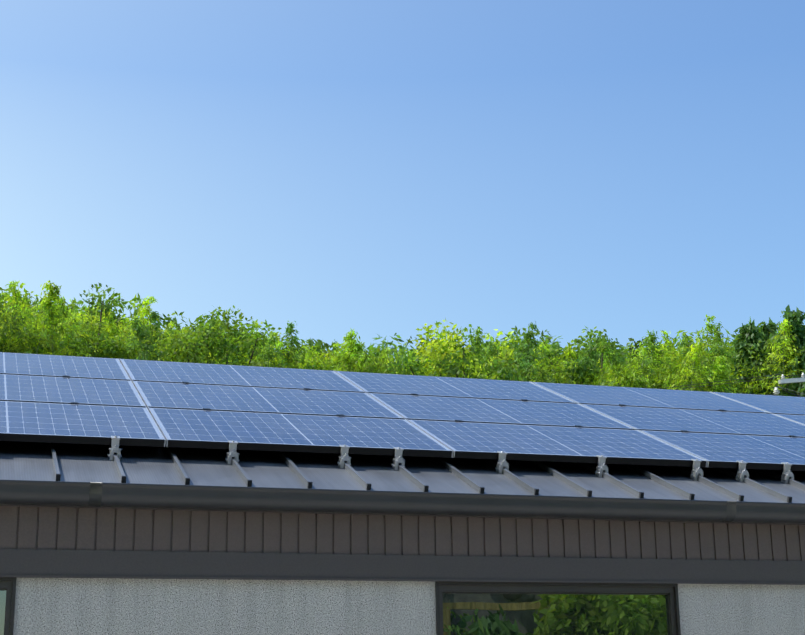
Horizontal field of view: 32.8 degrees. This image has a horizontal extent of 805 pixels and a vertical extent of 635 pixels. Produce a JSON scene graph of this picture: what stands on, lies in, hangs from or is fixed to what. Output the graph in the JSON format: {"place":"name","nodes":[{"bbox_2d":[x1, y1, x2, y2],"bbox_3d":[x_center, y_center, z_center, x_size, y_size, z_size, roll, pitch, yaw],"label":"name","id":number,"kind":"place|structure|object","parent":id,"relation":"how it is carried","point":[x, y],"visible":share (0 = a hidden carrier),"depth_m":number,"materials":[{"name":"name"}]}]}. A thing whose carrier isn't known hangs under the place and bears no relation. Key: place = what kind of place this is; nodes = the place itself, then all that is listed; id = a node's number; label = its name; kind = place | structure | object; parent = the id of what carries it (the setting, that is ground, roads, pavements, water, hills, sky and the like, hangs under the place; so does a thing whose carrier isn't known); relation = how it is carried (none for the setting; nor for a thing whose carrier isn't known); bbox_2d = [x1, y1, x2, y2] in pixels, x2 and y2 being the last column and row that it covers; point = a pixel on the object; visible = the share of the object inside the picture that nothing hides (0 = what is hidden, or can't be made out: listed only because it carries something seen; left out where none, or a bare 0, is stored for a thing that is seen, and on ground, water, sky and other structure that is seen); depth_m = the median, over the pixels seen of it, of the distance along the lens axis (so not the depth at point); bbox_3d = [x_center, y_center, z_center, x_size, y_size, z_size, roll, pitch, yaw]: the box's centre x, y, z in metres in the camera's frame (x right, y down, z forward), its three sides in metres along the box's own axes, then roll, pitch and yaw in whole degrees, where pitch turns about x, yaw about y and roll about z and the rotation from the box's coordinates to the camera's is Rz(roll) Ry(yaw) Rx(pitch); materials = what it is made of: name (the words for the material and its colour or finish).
{"place":"outdoors","nodes":[
{"label":"outdoors","id":0,"kind":"place"},
{"bbox_2d":[0,280,804,396],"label":"trees","id":1,"kind":"object","parent":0,"point":[194,341],"depth_m":50.25,"materials":[{"name":"green plant"}]},
{"bbox_2d":[0,0,804,364],"label":"sky","id":2,"kind":"structure","parent":0,"point":[627,169],"materials":[{"name":"blue"}]},
{"bbox_2d":[13,577,804,634],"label":"house walls","id":3,"kind":"structure","parent":0,"point":[84,606],"depth_m":7.11,"materials":[{"name":"paint"}]},
{"bbox_2d":[0,577,680,634],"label":"windows","id":4,"kind":"structure","parent":3,"relation":"attached to","point":[507,608],"depth_m":7.58,"materials":[{"name":"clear glass"}]},
{"bbox_2d":[0,441,804,502],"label":"roof","id":5,"kind":"structure","parent":3,"relation":"on","point":[46,461],"depth_m":7.79,"materials":[{"name":"metal"}]},
{"bbox_2d":[0,504,804,584],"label":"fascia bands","id":6,"kind":"object","parent":5,"relation":"attached to","point":[42,541],"visible":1,"depth_m":7.33,"materials":[{"name":"metal"}]},
{"bbox_2d":[0,479,804,523],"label":"gutter","id":7,"kind":"object","parent":5,"relation":"attached to","point":[61,493],"visible":1,"depth_m":7.26,"materials":[{"name":"grey metal"}]},
{"bbox_2d":[108,436,793,483],"bbox_3d":[0.681,0.738,9.738,21.970,1.214,2.896,4,-16,-17],"label":"panel mounting","id":8,"kind":"object","parent":5,"relation":"on","point":[742,471],"visible":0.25,"depth_m":8.12,"materials":[{"name":"metal"}]},
{"bbox_2d":[0,352,804,470],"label":"solar panels","id":9,"kind":"object","parent":8,"relation":"on","point":[73,399],"visible":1,"depth_m":9.17,"materials":[{"name":"blue glass"}]},
{"bbox_3d":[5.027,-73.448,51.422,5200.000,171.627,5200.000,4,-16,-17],"label":"ground","id":10,"kind":"structure","parent":0,"visible":0},
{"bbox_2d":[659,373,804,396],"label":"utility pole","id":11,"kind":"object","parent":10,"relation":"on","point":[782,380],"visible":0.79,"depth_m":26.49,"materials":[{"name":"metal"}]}
]}

